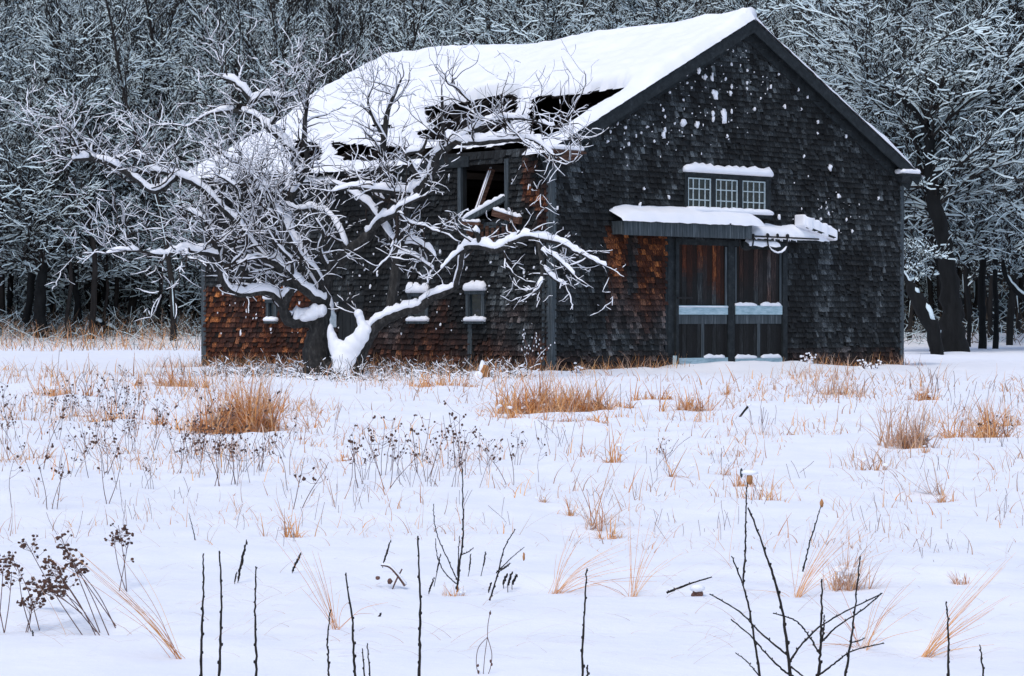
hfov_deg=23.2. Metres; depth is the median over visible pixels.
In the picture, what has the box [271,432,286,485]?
weed stalk
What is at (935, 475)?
grass tuft
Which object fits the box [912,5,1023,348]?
bare tree
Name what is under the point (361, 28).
bare tree
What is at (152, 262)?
bare tree
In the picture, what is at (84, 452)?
weed stalk
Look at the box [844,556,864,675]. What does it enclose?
sapling
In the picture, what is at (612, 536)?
grass tuft
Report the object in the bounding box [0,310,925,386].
grass fringe
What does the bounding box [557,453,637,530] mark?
grass tuft
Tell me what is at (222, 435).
weed stalk
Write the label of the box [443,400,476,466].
weed stalk
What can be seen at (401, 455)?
weed stalk
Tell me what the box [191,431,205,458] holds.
weed stalk
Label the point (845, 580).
grass tuft
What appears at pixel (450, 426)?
weed stalk
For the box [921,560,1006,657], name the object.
grass tuft
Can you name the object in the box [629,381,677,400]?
grass tuft
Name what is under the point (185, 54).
bare tree
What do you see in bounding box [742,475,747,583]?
leaf stalk
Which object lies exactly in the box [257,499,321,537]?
grass tuft
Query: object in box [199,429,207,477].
weed stalk
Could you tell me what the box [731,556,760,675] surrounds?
sapling
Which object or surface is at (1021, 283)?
bare tree
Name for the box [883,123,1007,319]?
bare tree
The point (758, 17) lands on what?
bare tree
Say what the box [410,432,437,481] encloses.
weed stalk
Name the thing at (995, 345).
bare tree
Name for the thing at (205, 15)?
bare tree
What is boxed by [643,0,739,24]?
bare tree
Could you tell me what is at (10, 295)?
bare tree
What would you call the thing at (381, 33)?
bare tree
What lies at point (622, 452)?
grass tuft
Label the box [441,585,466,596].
grass tuft
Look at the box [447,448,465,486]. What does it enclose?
weed stalk
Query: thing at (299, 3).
bare tree
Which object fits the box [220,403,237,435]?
weed stalk
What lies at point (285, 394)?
grass tuft
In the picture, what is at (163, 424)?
weed stalk
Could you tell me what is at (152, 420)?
grass tuft
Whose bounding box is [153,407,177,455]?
weed stalk
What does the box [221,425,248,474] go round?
weed stalk
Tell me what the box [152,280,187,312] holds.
shrub
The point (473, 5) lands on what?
bare tree
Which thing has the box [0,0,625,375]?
apple tree
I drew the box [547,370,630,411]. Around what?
grass tuft
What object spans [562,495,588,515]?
grass tuft
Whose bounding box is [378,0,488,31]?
bare tree
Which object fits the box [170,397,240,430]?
grass tuft
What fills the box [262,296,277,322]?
window
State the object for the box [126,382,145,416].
weed stalk
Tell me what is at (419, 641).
sapling
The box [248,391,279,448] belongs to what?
weed stalk
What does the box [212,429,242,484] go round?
weed stalk
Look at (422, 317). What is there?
window
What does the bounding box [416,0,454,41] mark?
bare tree
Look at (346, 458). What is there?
grass tuft
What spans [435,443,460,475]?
weed stalk
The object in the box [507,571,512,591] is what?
seed spike
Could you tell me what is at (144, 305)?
shrub
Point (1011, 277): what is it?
bare tree
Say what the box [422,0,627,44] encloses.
bare tree
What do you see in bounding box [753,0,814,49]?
bare tree
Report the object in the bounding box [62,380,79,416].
weed stalk
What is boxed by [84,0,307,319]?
bare tree
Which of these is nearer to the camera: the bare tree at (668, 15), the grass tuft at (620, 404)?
the grass tuft at (620, 404)
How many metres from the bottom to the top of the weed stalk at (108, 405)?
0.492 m
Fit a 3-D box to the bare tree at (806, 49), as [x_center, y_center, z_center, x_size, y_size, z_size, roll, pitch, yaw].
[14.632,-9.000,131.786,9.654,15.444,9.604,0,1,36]
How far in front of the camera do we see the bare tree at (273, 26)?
114.75 m
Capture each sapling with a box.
[199,553,204,675]
[217,551,222,675]
[253,566,257,675]
[326,609,330,675]
[345,573,356,675]
[362,648,364,675]
[367,643,370,675]
[417,536,421,675]
[580,568,587,675]
[709,507,882,675]
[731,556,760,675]
[773,579,883,675]
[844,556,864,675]
[945,601,949,675]
[979,644,984,675]
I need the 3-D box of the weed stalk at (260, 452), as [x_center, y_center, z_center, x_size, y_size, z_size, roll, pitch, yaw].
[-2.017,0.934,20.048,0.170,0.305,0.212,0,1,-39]
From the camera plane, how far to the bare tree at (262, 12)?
130.26 m
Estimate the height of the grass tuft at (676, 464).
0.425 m
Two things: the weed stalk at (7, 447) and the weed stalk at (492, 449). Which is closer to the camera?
the weed stalk at (7, 447)
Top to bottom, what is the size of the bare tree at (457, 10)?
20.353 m
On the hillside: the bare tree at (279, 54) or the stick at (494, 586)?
the bare tree at (279, 54)
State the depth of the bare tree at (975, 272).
107.91 m
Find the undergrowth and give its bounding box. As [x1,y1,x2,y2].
[0,256,1023,345]
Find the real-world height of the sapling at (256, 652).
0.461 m
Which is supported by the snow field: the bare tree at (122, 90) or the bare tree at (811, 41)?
the bare tree at (122, 90)
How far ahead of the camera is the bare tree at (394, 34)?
124.92 m
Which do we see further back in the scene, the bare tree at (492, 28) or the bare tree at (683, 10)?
the bare tree at (683, 10)
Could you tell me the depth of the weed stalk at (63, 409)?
19.77 m
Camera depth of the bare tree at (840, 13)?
116.18 m
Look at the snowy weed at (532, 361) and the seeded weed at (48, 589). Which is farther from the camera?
the snowy weed at (532, 361)
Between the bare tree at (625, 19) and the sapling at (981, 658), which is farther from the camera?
the bare tree at (625, 19)
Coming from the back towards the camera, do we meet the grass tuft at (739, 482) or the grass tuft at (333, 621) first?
the grass tuft at (739, 482)
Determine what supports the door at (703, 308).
in the barn
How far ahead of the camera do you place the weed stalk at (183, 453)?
19.72 m
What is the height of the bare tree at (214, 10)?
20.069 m
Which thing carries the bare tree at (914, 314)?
on the hillside
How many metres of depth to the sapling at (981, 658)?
8.01 m
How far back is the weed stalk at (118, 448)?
16.24 m
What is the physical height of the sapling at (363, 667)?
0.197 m
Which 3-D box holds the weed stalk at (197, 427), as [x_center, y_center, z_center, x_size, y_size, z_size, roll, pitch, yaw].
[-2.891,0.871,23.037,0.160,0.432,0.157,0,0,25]
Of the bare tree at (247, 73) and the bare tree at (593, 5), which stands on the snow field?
the bare tree at (247, 73)
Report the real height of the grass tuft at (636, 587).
0.575 m
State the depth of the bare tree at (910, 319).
114.84 m
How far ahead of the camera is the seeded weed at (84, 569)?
9.71 m
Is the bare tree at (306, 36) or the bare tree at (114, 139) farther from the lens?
the bare tree at (306, 36)
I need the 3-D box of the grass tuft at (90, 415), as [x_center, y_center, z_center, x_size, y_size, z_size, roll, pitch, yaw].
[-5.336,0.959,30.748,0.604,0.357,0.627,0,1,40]
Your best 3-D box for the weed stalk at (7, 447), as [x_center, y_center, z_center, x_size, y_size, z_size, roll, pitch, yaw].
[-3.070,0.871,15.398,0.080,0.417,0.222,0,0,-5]
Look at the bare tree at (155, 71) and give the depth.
118.52 m
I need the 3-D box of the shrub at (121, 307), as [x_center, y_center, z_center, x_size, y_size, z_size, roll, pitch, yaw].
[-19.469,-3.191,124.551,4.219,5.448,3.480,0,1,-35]
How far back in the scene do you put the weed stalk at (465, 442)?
19.04 m
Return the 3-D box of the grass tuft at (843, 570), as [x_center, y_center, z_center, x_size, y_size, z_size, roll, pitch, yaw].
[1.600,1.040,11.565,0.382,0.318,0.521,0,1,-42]
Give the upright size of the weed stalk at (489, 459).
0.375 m
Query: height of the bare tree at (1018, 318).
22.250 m
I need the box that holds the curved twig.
[376,563,406,588]
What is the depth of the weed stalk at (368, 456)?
18.49 m
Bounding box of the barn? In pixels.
[187,7,923,371]
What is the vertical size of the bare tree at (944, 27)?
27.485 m
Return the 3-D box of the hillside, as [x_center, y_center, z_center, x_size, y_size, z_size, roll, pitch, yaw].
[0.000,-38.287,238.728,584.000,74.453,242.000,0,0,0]
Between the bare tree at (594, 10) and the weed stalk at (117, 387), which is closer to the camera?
the weed stalk at (117, 387)
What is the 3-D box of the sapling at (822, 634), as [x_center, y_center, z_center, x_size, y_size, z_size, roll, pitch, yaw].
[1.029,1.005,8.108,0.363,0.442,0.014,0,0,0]
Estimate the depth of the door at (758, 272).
59.64 m
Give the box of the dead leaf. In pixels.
[740,468,757,484]
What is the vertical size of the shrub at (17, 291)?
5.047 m
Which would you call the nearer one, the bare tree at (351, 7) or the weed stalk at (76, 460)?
the weed stalk at (76, 460)
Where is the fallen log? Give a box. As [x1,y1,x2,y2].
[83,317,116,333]
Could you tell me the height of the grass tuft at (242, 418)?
1.146 m
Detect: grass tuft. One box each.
[13,441,63,459]
[23,363,112,396]
[51,541,184,658]
[52,404,104,417]
[75,393,150,421]
[127,356,216,387]
[135,408,184,424]
[165,360,326,434]
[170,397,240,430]
[240,387,300,412]
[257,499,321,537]
[271,535,381,629]
[332,446,352,461]
[406,365,478,387]
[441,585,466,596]
[466,360,582,413]
[475,393,522,417]
[533,492,550,502]
[534,404,577,421]
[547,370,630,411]
[549,529,676,593]
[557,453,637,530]
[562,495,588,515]
[571,503,681,596]
[574,409,612,423]
[589,425,646,462]
[589,517,629,538]
[602,396,643,408]
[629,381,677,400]
[649,374,736,411]
[657,438,695,477]
[709,457,737,474]
[716,382,732,394]
[725,467,800,500]
[730,468,753,486]
[761,494,890,597]
[795,363,874,396]
[812,557,866,585]
[813,534,900,591]
[813,563,921,649]
[848,390,951,448]
[853,446,902,470]
[871,440,951,494]
[896,385,945,401]
[919,444,932,452]
[920,381,1023,437]
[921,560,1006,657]
[926,482,960,502]
[946,397,1023,426]
[946,571,970,584]
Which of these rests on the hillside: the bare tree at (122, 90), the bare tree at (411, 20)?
the bare tree at (411, 20)
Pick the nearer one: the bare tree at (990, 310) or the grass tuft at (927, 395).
the grass tuft at (927, 395)
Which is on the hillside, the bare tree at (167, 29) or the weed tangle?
the bare tree at (167, 29)
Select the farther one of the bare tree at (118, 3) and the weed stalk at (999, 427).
the bare tree at (118, 3)
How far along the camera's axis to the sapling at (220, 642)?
8.00 m
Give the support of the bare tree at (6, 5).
on the hillside
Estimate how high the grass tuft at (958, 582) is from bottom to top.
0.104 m
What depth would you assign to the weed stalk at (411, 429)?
19.37 m
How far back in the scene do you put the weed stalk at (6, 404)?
24.25 m
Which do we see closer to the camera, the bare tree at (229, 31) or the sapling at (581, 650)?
the sapling at (581, 650)
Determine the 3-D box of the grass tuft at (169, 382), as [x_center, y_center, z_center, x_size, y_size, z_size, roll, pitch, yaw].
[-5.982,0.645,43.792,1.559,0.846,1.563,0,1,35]
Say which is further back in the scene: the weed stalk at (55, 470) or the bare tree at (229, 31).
the bare tree at (229, 31)
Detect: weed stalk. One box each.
[0,395,13,443]
[0,410,11,443]
[0,412,15,441]
[6,446,22,507]
[36,443,70,509]
[43,407,64,468]
[48,388,72,417]
[50,395,74,439]
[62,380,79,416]
[63,394,78,420]
[64,376,106,412]
[66,423,87,454]
[70,448,88,476]
[72,432,93,477]
[84,441,120,503]
[88,419,123,473]
[97,388,120,427]
[109,373,126,405]
[113,392,134,420]
[113,412,135,453]
[122,405,146,450]
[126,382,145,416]
[126,420,132,453]
[132,390,146,418]
[141,457,156,488]
[147,405,177,459]
[152,399,167,427]
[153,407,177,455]
[169,424,190,457]
[175,436,198,472]
[182,419,205,458]
[190,410,202,449]
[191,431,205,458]
[191,439,209,474]
[193,423,225,485]
[195,388,233,434]
[195,411,217,443]
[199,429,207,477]
[206,415,224,448]
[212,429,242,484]
[216,424,235,472]
[218,407,234,456]
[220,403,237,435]
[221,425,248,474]
[228,430,269,471]
[229,439,251,484]
[234,426,252,466]
[240,437,258,482]
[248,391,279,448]
[254,436,276,469]
[257,443,272,470]
[264,417,301,455]
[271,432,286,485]
[293,458,328,508]
[347,424,357,487]
[350,434,358,483]
[350,448,367,481]
[353,437,378,477]
[362,415,401,475]
[364,428,427,488]
[384,439,409,484]
[401,440,417,470]
[406,414,416,470]
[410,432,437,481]
[420,412,437,459]
[430,416,456,476]
[434,418,460,468]
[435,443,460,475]
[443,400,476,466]
[446,423,472,465]
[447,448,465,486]
[460,430,469,474]
[478,438,502,485]
[479,433,502,466]
[481,438,514,484]
[511,431,527,464]
[537,437,546,480]
[656,438,672,470]
[971,410,997,442]
[996,416,1012,446]
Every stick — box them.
[489,529,514,600]
[496,547,523,572]
[666,576,711,593]
[739,403,750,416]
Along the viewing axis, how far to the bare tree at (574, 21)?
139.22 m
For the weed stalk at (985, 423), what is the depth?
24.44 m
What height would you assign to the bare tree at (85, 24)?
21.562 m
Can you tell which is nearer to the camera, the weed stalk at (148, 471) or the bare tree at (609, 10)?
the weed stalk at (148, 471)
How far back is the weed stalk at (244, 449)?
19.83 m
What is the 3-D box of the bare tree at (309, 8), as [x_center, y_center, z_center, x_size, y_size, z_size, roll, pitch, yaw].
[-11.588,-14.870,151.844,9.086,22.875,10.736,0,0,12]
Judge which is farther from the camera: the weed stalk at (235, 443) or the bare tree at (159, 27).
the bare tree at (159, 27)
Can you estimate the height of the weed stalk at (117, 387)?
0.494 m
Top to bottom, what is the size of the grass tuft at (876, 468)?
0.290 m
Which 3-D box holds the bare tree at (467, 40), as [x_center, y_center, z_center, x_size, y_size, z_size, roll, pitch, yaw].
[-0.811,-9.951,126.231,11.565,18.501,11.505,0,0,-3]
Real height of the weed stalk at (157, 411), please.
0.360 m
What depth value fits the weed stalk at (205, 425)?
22.68 m
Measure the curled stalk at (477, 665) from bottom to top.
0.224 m
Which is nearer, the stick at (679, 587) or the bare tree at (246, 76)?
the stick at (679, 587)
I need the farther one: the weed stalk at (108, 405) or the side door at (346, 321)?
the side door at (346, 321)
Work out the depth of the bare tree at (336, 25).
117.21 m
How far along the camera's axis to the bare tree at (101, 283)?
117.82 m
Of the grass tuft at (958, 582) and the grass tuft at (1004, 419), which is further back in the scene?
the grass tuft at (1004, 419)
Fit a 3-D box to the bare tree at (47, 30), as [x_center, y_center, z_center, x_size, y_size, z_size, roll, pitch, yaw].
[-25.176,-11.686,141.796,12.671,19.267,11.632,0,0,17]
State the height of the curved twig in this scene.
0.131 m
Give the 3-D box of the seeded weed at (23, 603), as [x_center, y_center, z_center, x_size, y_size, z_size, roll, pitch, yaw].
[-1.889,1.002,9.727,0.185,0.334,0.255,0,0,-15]
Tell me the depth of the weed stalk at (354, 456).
17.90 m
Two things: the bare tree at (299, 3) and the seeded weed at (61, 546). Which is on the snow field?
the seeded weed at (61, 546)
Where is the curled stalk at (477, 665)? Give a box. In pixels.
[476,610,492,673]
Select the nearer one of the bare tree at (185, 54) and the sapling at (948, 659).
the sapling at (948, 659)
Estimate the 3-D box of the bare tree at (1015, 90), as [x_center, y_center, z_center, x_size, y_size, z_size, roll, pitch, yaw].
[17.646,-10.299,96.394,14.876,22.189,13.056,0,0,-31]
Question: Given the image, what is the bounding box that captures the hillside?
[1,10,1023,333]
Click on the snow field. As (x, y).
(646, 638)
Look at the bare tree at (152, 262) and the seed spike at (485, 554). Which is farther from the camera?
the bare tree at (152, 262)
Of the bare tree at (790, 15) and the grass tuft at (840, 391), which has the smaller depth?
the grass tuft at (840, 391)
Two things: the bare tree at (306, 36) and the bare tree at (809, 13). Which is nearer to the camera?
the bare tree at (306, 36)
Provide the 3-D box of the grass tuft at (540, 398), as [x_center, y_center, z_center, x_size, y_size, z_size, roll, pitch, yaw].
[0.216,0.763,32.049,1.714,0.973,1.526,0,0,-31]
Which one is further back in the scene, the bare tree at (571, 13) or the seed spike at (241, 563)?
the bare tree at (571, 13)
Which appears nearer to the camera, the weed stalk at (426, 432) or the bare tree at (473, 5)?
the weed stalk at (426, 432)
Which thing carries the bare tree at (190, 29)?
on the hillside
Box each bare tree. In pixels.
[0,0,50,118]
[0,0,105,328]
[0,0,111,66]
[0,0,171,337]
[0,1,18,188]
[0,29,28,97]
[0,37,200,332]
[0,56,186,338]
[0,69,195,333]
[0,81,43,324]
[0,103,199,323]
[0,131,142,321]
[1,0,178,317]
[2,0,129,289]
[2,0,132,298]
[5,58,139,313]
[10,0,143,308]
[13,0,220,326]
[16,0,115,337]
[29,0,176,299]
[44,4,91,331]
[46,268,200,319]
[64,0,144,323]
[69,0,146,332]
[77,151,213,327]
[81,115,216,331]
[83,132,225,324]
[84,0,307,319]
[85,0,197,72]
[86,0,196,340]
[111,1,181,329]
[128,0,225,207]
[131,45,210,117]
[140,0,195,96]
[141,0,232,64]
[144,0,294,61]
[149,0,212,61]
[153,48,223,101]
[157,0,363,155]
[160,46,258,258]
[167,0,243,133]
[170,34,309,138]
[186,0,246,53]
[186,0,276,145]
[208,0,269,145]
[210,0,366,58]
[212,20,277,141]
[219,0,371,101]
[223,0,323,140]
[241,2,374,103]
[249,0,310,118]
[262,0,319,28]
[266,0,361,111]
[266,12,327,103]
[286,0,379,101]
[293,0,432,53]
[294,0,361,101]
[296,0,389,44]
[300,0,395,40]
[300,33,372,95]
[307,0,380,58]
[308,0,426,74]
[310,0,377,86]
[315,0,419,61]
[316,0,408,78]
[323,0,379,71]
[332,0,464,64]
[333,0,430,78]
[358,0,511,63]
[362,0,447,53]
[365,0,438,62]
[373,5,562,50]
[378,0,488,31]
[388,0,412,51]
[399,0,593,42]
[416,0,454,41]
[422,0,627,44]
[423,0,550,46]
[424,0,494,44]
[439,0,606,45]
[443,0,529,42]
[515,19,551,43]
[516,0,591,37]
[537,0,650,33]
[559,0,619,34]
[566,12,603,35]
[567,0,660,31]
[567,0,701,33]
[575,0,650,33]
[589,0,676,23]
[608,0,663,28]
[608,2,655,29]
[640,1,714,20]
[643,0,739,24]
[693,0,726,14]
[702,0,801,47]
[702,0,857,75]
[741,0,787,45]
[747,0,884,60]
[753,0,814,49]
[753,0,868,56]
[756,0,1023,351]
[768,0,870,92]
[781,0,844,87]
[789,29,837,61]
[796,0,1023,269]
[797,10,925,141]
[798,31,859,113]
[813,0,900,132]
[817,0,917,123]
[833,87,1023,350]
[845,56,1023,348]
[858,7,941,316]
[864,0,919,339]
[869,0,1023,322]
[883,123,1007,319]
[893,0,970,275]
[895,0,958,311]
[904,235,953,354]
[908,138,972,323]
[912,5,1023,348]
[912,147,1023,344]
[913,162,1023,346]
[949,27,1020,312]
[957,265,962,285]
[973,206,977,308]
[976,198,1023,300]
[987,155,994,339]
[1015,296,1020,334]
[1019,239,1023,307]
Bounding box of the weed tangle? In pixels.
[39,348,542,381]
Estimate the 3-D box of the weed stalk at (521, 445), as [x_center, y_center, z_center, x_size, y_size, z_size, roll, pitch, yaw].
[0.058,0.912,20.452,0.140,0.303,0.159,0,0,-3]
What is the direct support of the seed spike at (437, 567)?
on the snow field
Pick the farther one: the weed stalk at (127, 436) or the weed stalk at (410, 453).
the weed stalk at (127, 436)
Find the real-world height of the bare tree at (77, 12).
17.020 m
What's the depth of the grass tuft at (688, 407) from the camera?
33.39 m
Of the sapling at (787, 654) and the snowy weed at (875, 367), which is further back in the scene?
the snowy weed at (875, 367)
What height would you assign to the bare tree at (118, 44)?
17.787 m
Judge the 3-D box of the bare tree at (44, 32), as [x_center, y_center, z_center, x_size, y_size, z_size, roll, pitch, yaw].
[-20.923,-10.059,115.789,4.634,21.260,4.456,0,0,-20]
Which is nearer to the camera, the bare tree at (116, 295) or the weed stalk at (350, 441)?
the weed stalk at (350, 441)
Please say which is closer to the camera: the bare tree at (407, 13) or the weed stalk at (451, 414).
the weed stalk at (451, 414)
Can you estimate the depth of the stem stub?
11.03 m
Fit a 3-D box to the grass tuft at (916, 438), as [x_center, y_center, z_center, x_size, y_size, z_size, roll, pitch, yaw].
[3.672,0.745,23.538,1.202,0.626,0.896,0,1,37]
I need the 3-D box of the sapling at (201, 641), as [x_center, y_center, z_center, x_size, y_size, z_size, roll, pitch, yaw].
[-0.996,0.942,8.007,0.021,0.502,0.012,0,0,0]
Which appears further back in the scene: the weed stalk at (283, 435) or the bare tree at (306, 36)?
the bare tree at (306, 36)
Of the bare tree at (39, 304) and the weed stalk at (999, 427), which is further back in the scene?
the bare tree at (39, 304)
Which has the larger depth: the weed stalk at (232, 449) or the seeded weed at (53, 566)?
the weed stalk at (232, 449)
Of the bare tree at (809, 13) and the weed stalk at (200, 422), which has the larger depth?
the bare tree at (809, 13)
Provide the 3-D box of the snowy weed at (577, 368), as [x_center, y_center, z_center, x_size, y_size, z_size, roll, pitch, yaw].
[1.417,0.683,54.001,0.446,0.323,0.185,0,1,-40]
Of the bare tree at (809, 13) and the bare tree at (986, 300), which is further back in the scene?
the bare tree at (809, 13)
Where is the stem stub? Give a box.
[690,584,704,595]
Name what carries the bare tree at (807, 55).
on the hillside
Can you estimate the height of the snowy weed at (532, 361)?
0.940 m
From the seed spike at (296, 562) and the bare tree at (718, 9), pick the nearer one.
the seed spike at (296, 562)
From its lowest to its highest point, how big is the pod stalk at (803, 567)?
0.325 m
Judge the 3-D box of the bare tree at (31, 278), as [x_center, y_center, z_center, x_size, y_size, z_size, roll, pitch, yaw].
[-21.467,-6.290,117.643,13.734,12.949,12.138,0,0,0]
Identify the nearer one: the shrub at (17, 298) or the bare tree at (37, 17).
the shrub at (17, 298)
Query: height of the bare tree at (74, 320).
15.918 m
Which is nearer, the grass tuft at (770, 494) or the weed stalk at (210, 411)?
the grass tuft at (770, 494)
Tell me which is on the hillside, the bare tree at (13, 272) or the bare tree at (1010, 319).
the bare tree at (13, 272)
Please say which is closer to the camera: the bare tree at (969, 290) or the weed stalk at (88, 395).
the weed stalk at (88, 395)
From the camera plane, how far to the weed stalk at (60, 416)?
25.18 m
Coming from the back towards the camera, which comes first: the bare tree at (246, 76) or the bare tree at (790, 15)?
the bare tree at (790, 15)
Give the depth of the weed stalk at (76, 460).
19.09 m
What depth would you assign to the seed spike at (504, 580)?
11.31 m
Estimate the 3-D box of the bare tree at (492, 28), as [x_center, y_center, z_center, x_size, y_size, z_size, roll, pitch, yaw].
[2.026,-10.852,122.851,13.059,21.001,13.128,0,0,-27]
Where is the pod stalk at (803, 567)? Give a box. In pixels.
[802,505,821,571]
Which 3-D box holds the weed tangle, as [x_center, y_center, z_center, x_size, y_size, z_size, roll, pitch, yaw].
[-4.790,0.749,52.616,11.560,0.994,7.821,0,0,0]
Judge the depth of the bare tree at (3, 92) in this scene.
113.30 m
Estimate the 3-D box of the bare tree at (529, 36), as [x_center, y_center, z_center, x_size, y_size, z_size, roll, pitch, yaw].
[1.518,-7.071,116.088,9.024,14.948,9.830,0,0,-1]
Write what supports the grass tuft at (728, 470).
on the snow field
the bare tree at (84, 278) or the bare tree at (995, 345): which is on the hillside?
the bare tree at (84, 278)
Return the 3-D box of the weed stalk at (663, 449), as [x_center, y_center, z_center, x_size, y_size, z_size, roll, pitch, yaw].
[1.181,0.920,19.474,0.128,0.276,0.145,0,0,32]
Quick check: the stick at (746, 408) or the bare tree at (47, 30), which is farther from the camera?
the bare tree at (47, 30)
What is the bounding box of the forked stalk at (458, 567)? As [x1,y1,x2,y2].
[433,468,473,591]
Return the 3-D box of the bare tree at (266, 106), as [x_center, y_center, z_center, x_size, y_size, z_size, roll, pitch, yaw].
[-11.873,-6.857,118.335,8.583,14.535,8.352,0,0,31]
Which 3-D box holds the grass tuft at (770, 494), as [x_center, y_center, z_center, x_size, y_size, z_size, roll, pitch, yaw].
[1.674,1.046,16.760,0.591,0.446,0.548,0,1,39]
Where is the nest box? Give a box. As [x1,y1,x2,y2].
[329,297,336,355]
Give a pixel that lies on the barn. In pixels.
(731, 185)
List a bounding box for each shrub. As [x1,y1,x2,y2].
[5,270,34,312]
[5,273,26,304]
[56,281,90,317]
[96,280,147,317]
[119,279,154,310]
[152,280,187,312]
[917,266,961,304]
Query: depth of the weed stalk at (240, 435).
20.18 m
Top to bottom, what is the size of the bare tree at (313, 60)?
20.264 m
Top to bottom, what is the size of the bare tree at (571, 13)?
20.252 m
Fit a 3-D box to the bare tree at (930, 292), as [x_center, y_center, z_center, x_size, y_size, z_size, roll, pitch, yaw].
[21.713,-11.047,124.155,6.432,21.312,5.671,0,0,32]
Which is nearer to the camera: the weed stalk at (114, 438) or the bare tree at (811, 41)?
the weed stalk at (114, 438)
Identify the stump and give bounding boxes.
[473,360,489,377]
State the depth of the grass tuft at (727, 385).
38.90 m
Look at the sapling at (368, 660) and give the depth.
8.01 m
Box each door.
[334,296,365,340]
[677,245,727,363]
[735,246,781,361]
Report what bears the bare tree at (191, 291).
on the hillside
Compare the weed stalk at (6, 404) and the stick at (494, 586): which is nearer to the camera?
the stick at (494, 586)
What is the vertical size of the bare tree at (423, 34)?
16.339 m
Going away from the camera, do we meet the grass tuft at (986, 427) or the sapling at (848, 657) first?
the sapling at (848, 657)
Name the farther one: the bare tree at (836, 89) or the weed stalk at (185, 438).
the bare tree at (836, 89)
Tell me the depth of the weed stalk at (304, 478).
16.00 m
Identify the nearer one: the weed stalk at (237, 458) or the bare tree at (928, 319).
the weed stalk at (237, 458)
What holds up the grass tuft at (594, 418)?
on the snow field
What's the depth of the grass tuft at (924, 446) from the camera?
22.80 m
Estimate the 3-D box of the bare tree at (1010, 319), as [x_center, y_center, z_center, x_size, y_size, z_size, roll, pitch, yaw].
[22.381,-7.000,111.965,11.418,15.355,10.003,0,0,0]
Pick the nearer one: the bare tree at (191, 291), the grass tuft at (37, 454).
the grass tuft at (37, 454)
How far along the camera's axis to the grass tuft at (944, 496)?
17.40 m
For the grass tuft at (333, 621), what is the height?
0.416 m
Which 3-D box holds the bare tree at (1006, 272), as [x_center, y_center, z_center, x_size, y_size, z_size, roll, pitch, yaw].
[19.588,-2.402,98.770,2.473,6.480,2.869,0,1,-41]
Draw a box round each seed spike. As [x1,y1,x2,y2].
[237,540,247,582]
[292,552,300,572]
[382,540,390,567]
[428,577,434,593]
[434,553,440,585]
[481,552,486,574]
[502,573,507,587]
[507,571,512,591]
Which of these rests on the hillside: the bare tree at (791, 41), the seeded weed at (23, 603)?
the bare tree at (791, 41)
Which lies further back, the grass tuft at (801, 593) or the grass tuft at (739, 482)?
the grass tuft at (739, 482)
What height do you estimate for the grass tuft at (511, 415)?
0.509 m
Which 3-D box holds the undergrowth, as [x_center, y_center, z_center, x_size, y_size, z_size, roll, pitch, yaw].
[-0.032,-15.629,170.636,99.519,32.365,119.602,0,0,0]
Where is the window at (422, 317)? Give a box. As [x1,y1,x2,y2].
[405,282,429,323]
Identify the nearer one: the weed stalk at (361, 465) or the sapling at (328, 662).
the sapling at (328, 662)
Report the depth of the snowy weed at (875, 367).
59.65 m
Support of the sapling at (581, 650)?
on the snow field
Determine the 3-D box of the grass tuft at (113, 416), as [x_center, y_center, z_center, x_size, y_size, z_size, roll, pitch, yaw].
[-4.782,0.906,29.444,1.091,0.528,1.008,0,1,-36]
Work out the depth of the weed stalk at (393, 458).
17.32 m
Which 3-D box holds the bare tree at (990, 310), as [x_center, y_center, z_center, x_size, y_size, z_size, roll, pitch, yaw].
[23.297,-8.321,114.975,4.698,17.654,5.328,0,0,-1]
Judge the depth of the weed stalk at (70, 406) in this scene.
29.77 m
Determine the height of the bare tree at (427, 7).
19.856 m
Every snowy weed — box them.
[521,329,554,369]
[567,362,582,373]
[800,352,816,363]
[856,359,871,368]
[867,360,881,368]
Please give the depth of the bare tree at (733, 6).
126.04 m
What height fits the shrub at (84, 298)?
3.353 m
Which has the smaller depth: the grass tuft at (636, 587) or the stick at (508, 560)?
the stick at (508, 560)
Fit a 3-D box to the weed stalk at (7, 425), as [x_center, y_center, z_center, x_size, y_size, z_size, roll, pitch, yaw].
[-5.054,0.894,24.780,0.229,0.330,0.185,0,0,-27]
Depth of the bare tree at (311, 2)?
163.39 m
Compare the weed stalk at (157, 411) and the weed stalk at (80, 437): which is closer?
the weed stalk at (80, 437)
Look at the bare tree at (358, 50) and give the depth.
119.63 m
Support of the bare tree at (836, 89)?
on the snow field
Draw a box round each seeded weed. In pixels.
[0,553,22,632]
[2,551,53,631]
[17,533,99,634]
[23,577,84,613]
[40,530,108,634]
[62,553,115,627]
[104,523,133,591]
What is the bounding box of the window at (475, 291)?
[463,280,486,323]
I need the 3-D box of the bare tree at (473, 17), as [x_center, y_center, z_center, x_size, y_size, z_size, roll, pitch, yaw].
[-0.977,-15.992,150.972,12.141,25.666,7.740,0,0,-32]
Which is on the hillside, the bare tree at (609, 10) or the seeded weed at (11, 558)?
the bare tree at (609, 10)
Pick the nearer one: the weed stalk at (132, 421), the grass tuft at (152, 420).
the weed stalk at (132, 421)
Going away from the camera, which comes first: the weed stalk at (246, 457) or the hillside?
the weed stalk at (246, 457)
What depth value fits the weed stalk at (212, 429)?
23.14 m
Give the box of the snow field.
[0,332,1023,675]
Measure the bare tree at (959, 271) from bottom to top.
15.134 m

